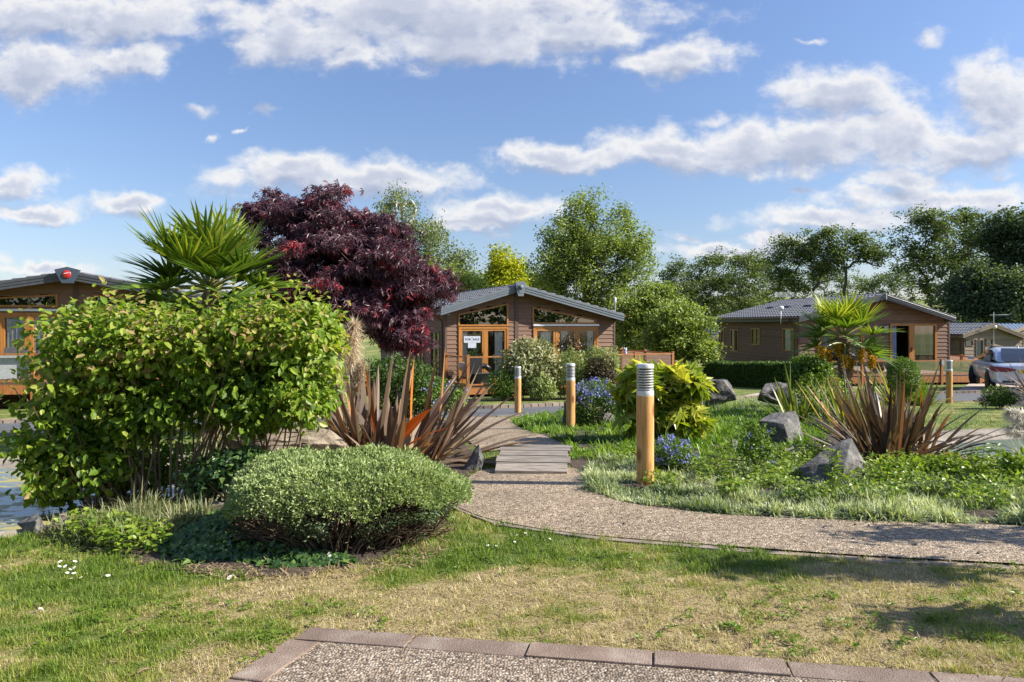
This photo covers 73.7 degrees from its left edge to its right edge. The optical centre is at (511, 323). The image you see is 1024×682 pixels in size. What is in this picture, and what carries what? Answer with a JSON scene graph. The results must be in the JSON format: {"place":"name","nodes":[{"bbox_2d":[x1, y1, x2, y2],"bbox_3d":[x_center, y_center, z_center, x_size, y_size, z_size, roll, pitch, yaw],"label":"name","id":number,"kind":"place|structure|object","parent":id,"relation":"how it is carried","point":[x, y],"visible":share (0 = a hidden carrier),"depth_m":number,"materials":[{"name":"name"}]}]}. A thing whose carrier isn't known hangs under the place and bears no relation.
{"place":"outdoors","nodes":[
{"label":"outdoors","id":0,"kind":"place"},
{"bbox_2d":[0,460,349,530],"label":"pond water","id":1,"kind":"structure","parent":0,"point":[13,513],"depth_m":5.41,"materials":[{"name":"blue liquid"}]},
{"bbox_2d":[0,393,991,433],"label":"road","id":2,"kind":"structure","parent":0,"point":[7,427],"depth_m":15.49,"materials":[{"name":"grey asphalt"}]},
{"bbox_2d":[0,389,1023,423],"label":"road kerb","id":3,"kind":"structure","parent":2,"relation":"on","point":[16,420],"depth_m":16.61,"materials":[{"name":"concrete"}]},
{"bbox_2d":[0,296,1023,681],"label":"ground","id":4,"kind":"structure","parent":0,"point":[372,352],"depth_m":2.93,"materials":[{"name":"green plant"}]},
{"bbox_2d":[0,351,162,406],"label":"deck","id":5,"kind":"structure","parent":4,"relation":"on","point":[8,363],"depth_m":19.06,"materials":[{"name":"brown wood"}]},
{"bbox_2d":[0,276,219,510],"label":"dogwood shrub","id":6,"kind":"object","parent":4,"relation":"on","point":[134,406],"visible":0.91,"depth_m":5.05,"materials":[{"name":"green plant"}]},
{"bbox_2d":[0,267,257,406],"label":"lodge","id":7,"kind":"structure","parent":4,"relation":"on","point":[59,287],"depth_m":20.84,"materials":[{"name":"brown wood"}]},
{"bbox_2d":[0,294,57,306],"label":"window","id":8,"kind":"structure","parent":7,"relation":"in","point":[51,300],"depth_m":20.85,"materials":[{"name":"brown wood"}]},
{"bbox_2d":[0,312,57,377],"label":"door","id":9,"kind":"structure","parent":7,"relation":"in","point":[12,333],"depth_m":20.81,"materials":[{"name":"brown wood"}]},
{"bbox_2d":[81,432,204,499],"bbox_3d":[-3.120,1.407,5.732,1.091,1.094,0.840,0,0,-14],"label":"bank plant","id":10,"kind":"object","parent":4,"relation":"on","point":[164,471],"visible":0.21,"depth_m":5.67,"materials":[{"name":"green plant"}]},
{"bbox_2d":[0,450,358,537],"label":"pond bank","id":11,"kind":"structure","parent":4,"relation":"on","point":[7,464],"depth_m":4.96,"materials":[{"name":"grey stone"}]},
{"bbox_2d":[102,199,307,442],"bbox_3d":[-3.843,0.060,8.643,2.572,3.229,2.489,0,0,0],"label":"fan palm","id":12,"kind":"object","parent":4,"relation":"on","point":[218,250],"visible":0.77,"depth_m":8.21,"materials":[{"name":"green plant"}]},
{"bbox_2d":[151,265,351,504],"bbox_3d":[-1.969,0.510,5.325,1.439,1.949,1.105,0,0,0],"label":"dogwood shrub","id":13,"kind":"object","parent":4,"relation":"on","point":[237,373],"visible":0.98,"depth_m":5.05,"materials":[{"name":"green plant"}]},
{"bbox_2d":[38,419,476,576],"bbox_3d":[-1.788,1.554,8.309,3.060,0.759,10.020,0,0,0],"label":"planting bed","id":14,"kind":"object","parent":4,"relation":"on","point":[458,466],"visible":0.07,"depth_m":3.65,"materials":[{"name":"brown soil"}]},
{"bbox_2d":[53,507,173,553],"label":"weeds","id":15,"kind":"object","parent":14,"relation":"on","point":[117,542],"visible":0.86,"depth_m":3.90,"materials":[{"name":"green plant"}]},
{"bbox_2d":[40,479,221,555],"bbox_3d":[-2.457,1.310,4.431,1.239,0.570,1.790,0,0,-35],"label":"sedge","id":16,"kind":"object","parent":14,"relation":"on","point":[191,510],"visible":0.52,"depth_m":4.25,"materials":[{"name":"green plant"}]},
{"bbox_2d":[172,444,271,502],"bbox_3d":[-2.082,1.128,4.996,0.762,0.508,0.511,0,0,0],"label":"bank plant","id":17,"kind":"object","parent":14,"relation":"on","point":[218,472],"visible":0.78,"depth_m":4.91,"materials":[{"name":"green plant"}]},
{"bbox_2d":[142,508,359,569],"bbox_3d":[-1.619,1.238,3.888,0.769,0.179,1.755,0,0,-42],"label":"ivy","id":18,"kind":"object","parent":14,"relation":"on","point":[204,539],"visible":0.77,"depth_m":3.65,"materials":[{"name":"green plant"}]},
{"bbox_2d":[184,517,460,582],"bbox_3d":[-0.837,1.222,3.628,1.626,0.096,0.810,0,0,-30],"label":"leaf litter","id":19,"kind":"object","parent":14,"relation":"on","point":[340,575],"visible":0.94,"depth_m":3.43,"materials":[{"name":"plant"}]},
{"bbox_2d":[214,442,474,554],"bbox_3d":[-0.975,1.017,4.011,1.515,0.587,1.146,0,0,0],"label":"domed bush","id":20,"kind":"object","parent":14,"relation":"on","point":[384,472],"visible":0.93,"depth_m":3.73,"materials":[{"name":"green plant"}]},
{"bbox_2d":[229,178,466,430],"bbox_3d":[-2.443,-0.129,10.121,3.545,3.926,2.470,0,0,0],"label":"maple tree","id":21,"kind":"object","parent":14,"relation":"on","point":[366,264],"visible":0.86,"depth_m":9.82,"materials":[{"name":"purple plant"}]},
{"bbox_2d":[319,313,379,440],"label":"pampas grass","id":22,"kind":"object","parent":14,"relation":"on","point":[353,327],"depth_m":7.45,"materials":[{"name":"beige plant"}]},
{"bbox_2d":[364,352,438,401],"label":"shrub","id":23,"kind":"object","parent":14,"relation":"on","point":[400,365],"visible":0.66,"depth_m":11.08,"materials":[{"name":"green plant"}]},
{"bbox_2d":[371,369,469,420],"bbox_3d":[-1.577,1.269,11.514,1.723,1.022,0.999,0,0,0],"label":"ceanothus","id":24,"kind":"object","parent":14,"relation":"on","point":[418,401],"visible":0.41,"depth_m":11.32,"materials":[{"name":"green plant"}]},
{"bbox_2d":[313,347,545,474],"bbox_3d":[-1.039,1.026,6.844,2.725,1.636,2.499,0,0,0],"label":"flax","id":25,"kind":"object","parent":14,"relation":"on","point":[388,427],"visible":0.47,"depth_m":6.69,"materials":[{"name":"brown plant"}]},
{"bbox_2d":[226,639,318,681],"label":"drive kerb","id":26,"kind":"structure","parent":4,"relation":"on","point":[264,668],"depth_m":2.32,"materials":[{"name":"concrete"}]},
{"bbox_2d":[226,425,348,454],"bbox_3d":[-2.023,1.120,6.246,1.119,0.385,0.781,0,0,0],"label":"boulder","id":27,"kind":"object","parent":4,"relation":"on","point":[321,439],"visible":0.25,"depth_m":5.95,"materials":[{"name":"beige stone"}]},
{"bbox_2d":[371,179,483,278],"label":"birch tree","id":28,"kind":"object","parent":4,"relation":"on","point":[434,234],"visible":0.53,"depth_m":45.61,"materials":[{"name":"green plant"}]},
{"bbox_2d":[421,251,496,292],"bbox_3d":[-4.020,-0.403,39.843,6.382,7.640,3.512,0,0,13],"label":"tree","id":29,"kind":"object","parent":4,"relation":"on","point":[468,279],"visible":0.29,"depth_m":39.37,"materials":[{"name":"green plant"}]},
{"bbox_2d":[373,281,625,394],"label":"lodge","id":30,"kind":"structure","parent":4,"relation":"on","point":[497,318],"depth_m":25.03,"materials":[{"name":"brown wood"}]},
{"bbox_2d":[458,303,507,325],"bbox_3d":[-1.032,-0.343,24.502,1.885,0.830,0.115,0,0,-21],"label":"window","id":31,"kind":"structure","parent":30,"relation":"in","point":[497,315],"depth_m":24.54,"materials":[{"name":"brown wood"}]},
{"bbox_2d":[458,327,508,382],"bbox_3d":[-1.020,1.101,24.497,1.882,1.998,0.179,0,0,-21],"label":"door","id":32,"kind":"structure","parent":30,"relation":"in","point":[462,332],"depth_m":24.48,"materials":[{"name":"brown wood"}]},
{"bbox_2d":[532,307,596,323],"bbox_3d":[1.981,-0.323,25.659,2.660,0.631,0.115,0,0,-21],"label":"window","id":33,"kind":"structure","parent":30,"relation":"in","point":[539,315],"depth_m":25.51,"materials":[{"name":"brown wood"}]},
{"bbox_2d":[533,326,597,369],"bbox_3d":[2.027,1.096,25.665,2.683,2.007,0.179,0,0,-21],"label":"door","id":34,"kind":"structure","parent":30,"relation":"in","point":[592,331],"depth_m":25.66,"materials":[{"name":"brown wood"}]},
{"bbox_2d":[476,241,530,288],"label":"tree","id":35,"kind":"object","parent":4,"relation":"on","point":[505,273],"visible":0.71,"depth_m":44.43,"materials":[{"name":"yellow plant"}]},
{"bbox_2d":[484,366,524,400],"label":"rounded shrub","id":36,"kind":"object","parent":4,"relation":"on","point":[504,390],"visible":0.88,"depth_m":20.00,"materials":[{"name":"green plant"}]},
{"bbox_2d":[458,417,562,450],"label":"footpath","id":37,"kind":"structure","parent":4,"relation":"on","point":[506,426],"depth_m":9.10,"materials":[{"name":"stone"}]},
{"bbox_2d":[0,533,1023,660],"bbox_3d":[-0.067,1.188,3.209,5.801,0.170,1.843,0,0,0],"label":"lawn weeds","id":38,"kind":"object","parent":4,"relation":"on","point":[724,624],"visible":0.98,"depth_m":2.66,"materials":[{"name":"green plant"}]},
{"bbox_2d":[1,537,1023,681],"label":"straw clippings","id":39,"kind":"object","parent":4,"relation":"on","point":[622,629],"visible":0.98,"depth_m":2.71,"materials":[{"name":"beige plant"}]},
{"bbox_2d":[493,335,563,399],"bbox_3d":[0.500,1.328,20.594,2.131,2.029,1.890,0,0,-30],"label":"variegated shrub","id":40,"kind":"object","parent":4,"relation":"on","point":[534,357],"visible":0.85,"depth_m":20.26,"materials":[{"name":"green plant"}]},
{"bbox_2d":[495,444,571,473],"bbox_3d":[0.236,1.312,6.646,0.700,0.256,1.234,0,0,4],"label":"footbridge","id":41,"kind":"object","parent":4,"relation":"on","point":[531,459],"visible":0.88,"depth_m":6.22,"materials":[{"name":"grey wood"}]},
{"bbox_2d":[526,373,559,400],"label":"shrub","id":42,"kind":"object","parent":4,"relation":"on","point":[543,391],"visible":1,"depth_m":19.82,"materials":[{"name":"green plant"}]},
{"bbox_2d":[445,348,673,397],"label":"deck","id":43,"kind":"structure","parent":4,"relation":"on","point":[667,358],"depth_m":25.07,"materials":[{"name":"brown wood"}]},
{"bbox_2d":[552,344,590,397],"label":"pale shrub","id":44,"kind":"object","parent":4,"relation":"on","point":[579,375],"visible":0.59,"depth_m":20.55,"materials":[{"name":"green plant"}]},
{"bbox_2d":[551,333,591,368],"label":"bronze shrub","id":45,"kind":"object","parent":4,"relation":"on","point":[566,343],"visible":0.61,"depth_m":21.46,"materials":[{"name":"brown plant"}]},
{"bbox_2d":[518,183,663,312],"bbox_3d":[4.337,-2.327,38.076,8.322,11.202,5.424,0,0,0],"label":"willow tree","id":46,"kind":"object","parent":4,"relation":"on","point":[578,249],"visible":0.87,"depth_m":37.39,"materials":[{"name":"green plant"}]},
{"bbox_2d":[577,345,620,384],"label":"pale shrub","id":47,"kind":"object","parent":4,"relation":"on","point":[594,353],"visible":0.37,"depth_m":21.14,"materials":[{"name":"green plant"}]},
{"bbox_2d":[580,355,618,391],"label":"bronze shrub","id":48,"kind":"object","parent":4,"relation":"on","point":[601,372],"visible":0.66,"depth_m":20.24,"materials":[{"name":"brown plant"}]},
{"bbox_2d":[605,277,688,353],"bbox_3d":[6.663,0.362,34.126,4.860,5.437,3.407,0,0,0],"label":"tree","id":49,"kind":"object","parent":4,"relation":"on","point":[631,324],"visible":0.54,"depth_m":33.51,"materials":[{"name":"green plant"}]},
{"bbox_2d":[295,627,1023,681],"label":"drive kerb","id":50,"kind":"structure","parent":4,"relation":"on","point":[719,663],"depth_m":2.31,"materials":[{"name":"concrete"}]},
{"bbox_2d":[509,401,837,463],"bbox_3d":[2.568,1.689,11.932,5.628,1.080,11.590,0,0,20],"label":"green ground cover","id":51,"kind":"object","parent":4,"relation":"on","point":[737,417],"visible":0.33,"depth_m":8.72,"materials":[{"name":"green plant"}]},
{"bbox_2d":[703,379,736,406],"bbox_3d":[4.422,1.481,14.738,0.776,0.607,0.574,0,0,0],"label":"boulder","id":52,"kind":"object","parent":51,"relation":"on","point":[724,389],"visible":0.66,"depth_m":14.51,"materials":[{"name":"grey stone"}]},
{"bbox_2d":[643,253,706,311],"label":"woodland tree","id":53,"kind":"object","parent":4,"relation":"on","point":[686,290],"visible":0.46,"depth_m":77.30,"materials":[{"name":"green plant"}]},
{"bbox_2d":[631,296,731,365],"bbox_3d":[7.620,0.834,31.033,4.709,4.207,3.661,0,0,0],"label":"tree","id":54,"kind":"object","parent":4,"relation":"on","point":[679,332],"visible":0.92,"depth_m":30.37,"materials":[{"name":"green plant"}]},
{"bbox_2d":[669,245,750,321],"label":"woodland tree","id":55,"kind":"object","parent":4,"relation":"on","point":[711,300],"visible":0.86,"depth_m":79.15,"materials":[{"name":"green plant"}]},
{"bbox_2d":[451,504,1023,569],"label":"path kerb","id":56,"kind":"structure","parent":4,"relation":"on","point":[713,547],"depth_m":3.71,"materials":[{"name":"concrete"}]},
{"bbox_2d":[453,467,1023,563],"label":"footpath","id":57,"kind":"structure","parent":4,"relation":"on","point":[510,495],"depth_m":4.13,"materials":[{"name":"beige gravel"}]},
{"bbox_2d":[710,249,774,312],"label":"woodland tree","id":58,"kind":"object","parent":4,"relation":"on","point":[755,268],"visible":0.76,"depth_m":81.16,"materials":[{"name":"green plant"}]},
{"bbox_2d":[702,360,808,389],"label":"clipped hedge","id":59,"kind":"object","parent":4,"relation":"on","point":[752,374],"visible":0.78,"depth_m":27.88,"materials":[{"name":"green plant"}]},
{"bbox_2d":[514,401,1023,525],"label":"planting bed","id":60,"kind":"object","parent":4,"relation":"on","point":[578,463],"visible":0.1,"depth_m":5.48,"materials":[{"name":"green plant"}]},
{"bbox_2d":[566,363,574,427],"bbox_3d":[0.882,1.155,10.285,0.142,1.122,0.142,0,0,1],"label":"bollard light","id":61,"kind":"object","parent":60,"relation":"on","point":[570,397],"visible":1,"depth_m":10.23,"materials":[{"name":"wood"}]},
{"bbox_2d":[561,377,624,426],"bbox_3d":[1.332,1.232,10.604,1.119,0.846,0.816,0,0,0],"label":"ceanothus","id":62,"kind":"object","parent":60,"relation":"on","point":[586,393],"visible":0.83,"depth_m":10.46,"materials":[{"name":"blue plant"}]},
{"bbox_2d":[636,363,653,484],"bbox_3d":[1.073,0.880,5.500,0.142,1.122,0.142,0,0,0],"label":"bollard light","id":63,"kind":"object","parent":60,"relation":"on","point":[644,426],"visible":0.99,"depth_m":5.44,"materials":[{"name":"brown wood"}]},
{"bbox_2d":[605,355,720,440],"bbox_3d":[1.806,0.965,8.213,1.399,1.180,0.928,0,0,0],"label":"fatsia","id":64,"kind":"object","parent":60,"relation":"on","point":[682,391],"visible":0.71,"depth_m":8.03,"materials":[{"name":"green plant"}]},
{"bbox_2d":[654,432,698,471],"bbox_3d":[1.396,1.167,5.984,0.426,0.429,0.382,0,0,-20],"label":"ceanothus","id":65,"kind":"object","parent":60,"relation":"on","point":[676,456],"visible":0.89,"depth_m":5.93,"materials":[{"name":"blue plant"}]},
{"bbox_2d":[705,416,775,477],"bbox_3d":[1.927,1.051,5.732,0.554,0.565,0.319,0,0,24],"label":"sapling","id":66,"kind":"object","parent":60,"relation":"on","point":[752,433],"visible":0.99,"depth_m":5.69,"materials":[{"name":"green plant"}]},
{"bbox_2d":[758,382,789,406],"bbox_3d":[5.633,1.515,14.725,0.797,0.558,0.598,0,0,0],"label":"boulder","id":67,"kind":"object","parent":60,"relation":"on","point":[766,393],"visible":0.52,"depth_m":14.49,"materials":[{"name":"grey stone"}]},
{"bbox_2d":[759,411,802,442],"bbox_3d":[3.296,1.279,8.281,0.483,0.441,0.865,0,0,29],"label":"boulder","id":68,"kind":"object","parent":60,"relation":"on","point":[786,424],"visible":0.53,"depth_m":8.01,"materials":[{"name":"grey stone"}]},
{"bbox_2d":[747,361,837,422],"bbox_3d":[4.066,1.037,10.165,1.402,1.005,0.994,0,0,0],"label":"flax","id":69,"kind":"object","parent":60,"relation":"on","point":[804,408],"visible":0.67,"depth_m":10.12,"materials":[{"name":"green plant"}]},
{"bbox_2d":[571,448,1023,526],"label":"variegated ground cover","id":70,"kind":"object","parent":60,"relation":"on","point":[916,503],"visible":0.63,"depth_m":4.78,"materials":[{"name":"green plant"}]},
{"bbox_2d":[614,444,1023,506],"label":"weeds","id":71,"kind":"object","parent":60,"relation":"on","point":[783,469],"visible":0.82,"depth_m":5.13,"materials":[{"name":"green plant"}]},
{"bbox_2d":[789,369,859,417],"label":"shrub","id":72,"kind":"object","parent":60,"relation":"on","point":[799,391],"visible":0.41,"depth_m":11.45,"materials":[{"name":"green plant"}]},
{"bbox_2d":[819,447,844,495],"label":"tall weed","id":73,"kind":"object","parent":60,"relation":"on","point":[836,458],"visible":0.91,"depth_m":4.90,"materials":[{"name":"green plant"}]},
{"bbox_2d":[799,438,869,483],"bbox_3d":[2.752,1.162,5.779,0.431,0.398,0.979,0,0,39],"label":"boulder","id":74,"kind":"object","parent":60,"relation":"on","point":[851,458],"visible":0.65,"depth_m":5.55,"materials":[{"name":"grey stone"}]},
{"bbox_2d":[702,439,1018,476],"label":"leafy undergrowth","id":75,"kind":"object","parent":60,"relation":"on","point":[811,451],"visible":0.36,"depth_m":6.25,"materials":[{"name":"green plant"}]},
{"bbox_2d":[797,371,936,429],"bbox_3d":[4.823,1.203,9.688,1.742,1.106,1.766,0,0,0],"label":"flax","id":76,"kind":"object","parent":60,"relation":"on","point":[836,408],"visible":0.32,"depth_m":9.60,"materials":[{"name":"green plant"}]},
{"bbox_2d":[789,355,1000,465],"bbox_3d":[3.699,1.012,6.654,1.930,1.449,1.979,0,0,30],"label":"flax","id":77,"kind":"object","parent":60,"relation":"on","point":[890,430],"visible":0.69,"depth_m":6.56,"materials":[{"name":"brown plant"}]},
{"bbox_2d":[864,448,974,479],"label":"bank plant","id":78,"kind":"object","parent":60,"relation":"on","point":[936,466],"visible":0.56,"depth_m":5.55,"materials":[{"name":"green plant"}]},
{"bbox_2d":[875,383,1023,457],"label":"flax","id":79,"kind":"object","parent":60,"relation":"on","point":[929,433],"visible":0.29,"depth_m":6.77,"materials":[{"name":"brown plant"}]},
{"bbox_2d":[952,446,1023,484],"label":"bank plant","id":80,"kind":"object","parent":60,"relation":"on","point":[1014,467],"visible":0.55,"depth_m":5.36,"materials":[{"name":"green plant"}]},
{"bbox_2d":[727,248,810,302],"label":"woodland tree","id":81,"kind":"object","parent":4,"relation":"on","point":[760,286],"visible":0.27,"depth_m":94.33,"materials":[{"name":"green plant"}]},
{"bbox_2d":[759,230,821,298],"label":"woodland tree","id":82,"kind":"object","parent":4,"relation":"on","point":[795,284],"visible":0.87,"depth_m":75.50,"materials":[{"name":"green plant"}]},
{"bbox_2d":[782,349,836,405],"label":"shrub","id":83,"kind":"object","parent":4,"relation":"on","point":[802,363],"visible":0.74,"depth_m":13.06,"materials":[{"name":"green plant"}]},
{"bbox_2d":[783,223,854,296],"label":"woodland tree","id":84,"kind":"object","parent":4,"relation":"on","point":[819,271],"visible":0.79,"depth_m":73.51,"materials":[{"name":"green plant"}]},
{"bbox_2d":[711,292,956,376],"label":"lodge","id":85,"kind":"structure","parent":4,"relation":"on","point":[758,333],"depth_m":30.93,"materials":[{"name":"brown wood"}]},
{"bbox_2d":[889,324,936,359],"bbox_3d":[18.042,1.064,30.723,2.307,2.172,0.195,0,0,-8],"label":"door","id":86,"kind":"structure","parent":85,"relation":"in","point":[922,338],"depth_m":30.77,"materials":[{"name":"brown wood"}]},
{"bbox_2d":[798,260,887,297],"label":"woodland tree","id":87,"kind":"object","parent":4,"relation":"on","point":[831,292],"visible":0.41,"depth_m":97.58,"materials":[{"name":"green plant"}]},
{"bbox_2d":[785,288,903,415],"bbox_3d":[5.893,0.605,12.179,2.008,2.507,2.048,0,0,0],"label":"fan palm","id":88,"kind":"object","parent":4,"relation":"on","point":[838,314],"visible":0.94,"depth_m":11.97,"materials":[{"name":"green plant"}]},
{"bbox_2d":[812,223,900,294],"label":"woodland tree","id":89,"kind":"object","parent":4,"relation":"on","point":[865,251],"visible":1,"depth_m":71.55,"materials":[{"name":"green plant"}]},
{"bbox_2d":[851,256,921,301],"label":"woodland tree","id":90,"kind":"object","parent":4,"relation":"on","point":[890,279],"visible":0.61,"depth_m":89.62,"materials":[{"name":"green plant"}]},
{"bbox_2d":[820,355,983,386],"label":"deck","id":91,"kind":"structure","parent":4,"relation":"on","point":[960,365],"depth_m":28.43,"materials":[{"name":"brown wood"}]},
{"bbox_2d":[886,356,922,406],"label":"clipped bush","id":92,"kind":"object","parent":4,"relation":"on","point":[909,363],"visible":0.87,"depth_m":15.04,"materials":[{"name":"green plant"}]},
{"bbox_2d":[858,356,962,404],"bbox_3d":[9.355,1.591,16.232,2.076,1.759,2.121,0,0,-37],"label":"flax","id":93,"kind":"object","parent":4,"relation":"on","point":[886,389],"visible":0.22,"depth_m":16.30,"materials":[{"name":"brown plant"}]},
{"bbox_2d":[877,200,974,307],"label":"woodland tree","id":94,"kind":"object","parent":4,"relation":"on","point":[940,234],"visible":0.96,"depth_m":67.60,"materials":[{"name":"green plant"}]},
{"bbox_2d":[926,203,1008,322],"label":"woodland tree","id":95,"kind":"object","parent":4,"relation":"on","point":[970,215],"visible":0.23,"depth_m":69.48,"materials":[{"name":"green plant"}]},
{"bbox_2d":[915,428,1020,459],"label":"pond bank","id":96,"kind":"structure","parent":4,"relation":"on","point":[964,432],"depth_m":8.58,"materials":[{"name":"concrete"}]},
{"bbox_2d":[927,256,1023,322],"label":"woodland tree","id":97,"kind":"object","parent":4,"relation":"on","point":[973,275],"visible":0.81,"depth_m":59.14,"materials":[{"name":"green plant"}]},
{"bbox_2d":[950,205,1023,322],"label":"woodland tree","id":98,"kind":"object","parent":4,"relation":"on","point":[988,234],"visible":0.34,"depth_m":63.41,"materials":[{"name":"green plant"}]},
{"bbox_2d":[950,312,1023,356],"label":"lodge","id":99,"kind":"structure","parent":4,"relation":"on","point":[974,339],"depth_m":44.35,"materials":[{"name":"brown wood"}]},
{"bbox_2d":[954,264,1023,322],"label":"woodland tree","id":100,"kind":"object","parent":4,"relation":"on","point":[1011,306],"visible":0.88,"depth_m":57.02,"materials":[{"name":"green plant"}]},
{"bbox_2d":[981,384,1019,408],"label":"shrub","id":101,"kind":"object","parent":4,"relation":"on","point":[998,397],"visible":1,"depth_m":13.93,"materials":[{"name":"green plant"}]},
{"bbox_2d":[985,402,1023,455],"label":"pampas grass","id":102,"kind":"object","parent":4,"relation":"on","point":[1014,415],"depth_m":6.79,"materials":[{"name":"beige plant"}]},
{"bbox_2d":[988,202,1023,277],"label":"woodland tree","id":103,"kind":"object","parent":4,"relation":"on","point":[1021,230],"visible":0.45,"depth_m":61.99,"materials":[{"name":"green plant"}]},
{"bbox_2d":[0,0,1023,299],"label":"sky","id":104,"kind":"structure","parent":0,"point":[735,124],"materials":[{"name":"blue"}]},
{"bbox_2d":[244,641,937,681],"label":"driveway","id":105,"kind":"structure","parent":0,"point":[328,662],"depth_m":2.25,"materials":[{"name":"grey gravel"}]},
{"bbox_2d":[945,439,1023,457],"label":"pond water","id":106,"kind":"structure","parent":0,"point":[1008,443],"depth_m":7.97,"materials":[{"name":"grey liquid"}]},
{"bbox_2d":[959,382,1023,389],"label":"driveway","id":107,"kind":"structure","parent":0,"point":[969,386],"depth_m":25.21,"materials":[{"name":"grey concrete"}]},
{"bbox_2d":[968,346,1023,388],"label":"parked car","id":108,"kind":"object","parent":107,"relation":"on","point":[994,358],"visible":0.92,"depth_m":22.66,"materials":[{"name":"silver metal"}]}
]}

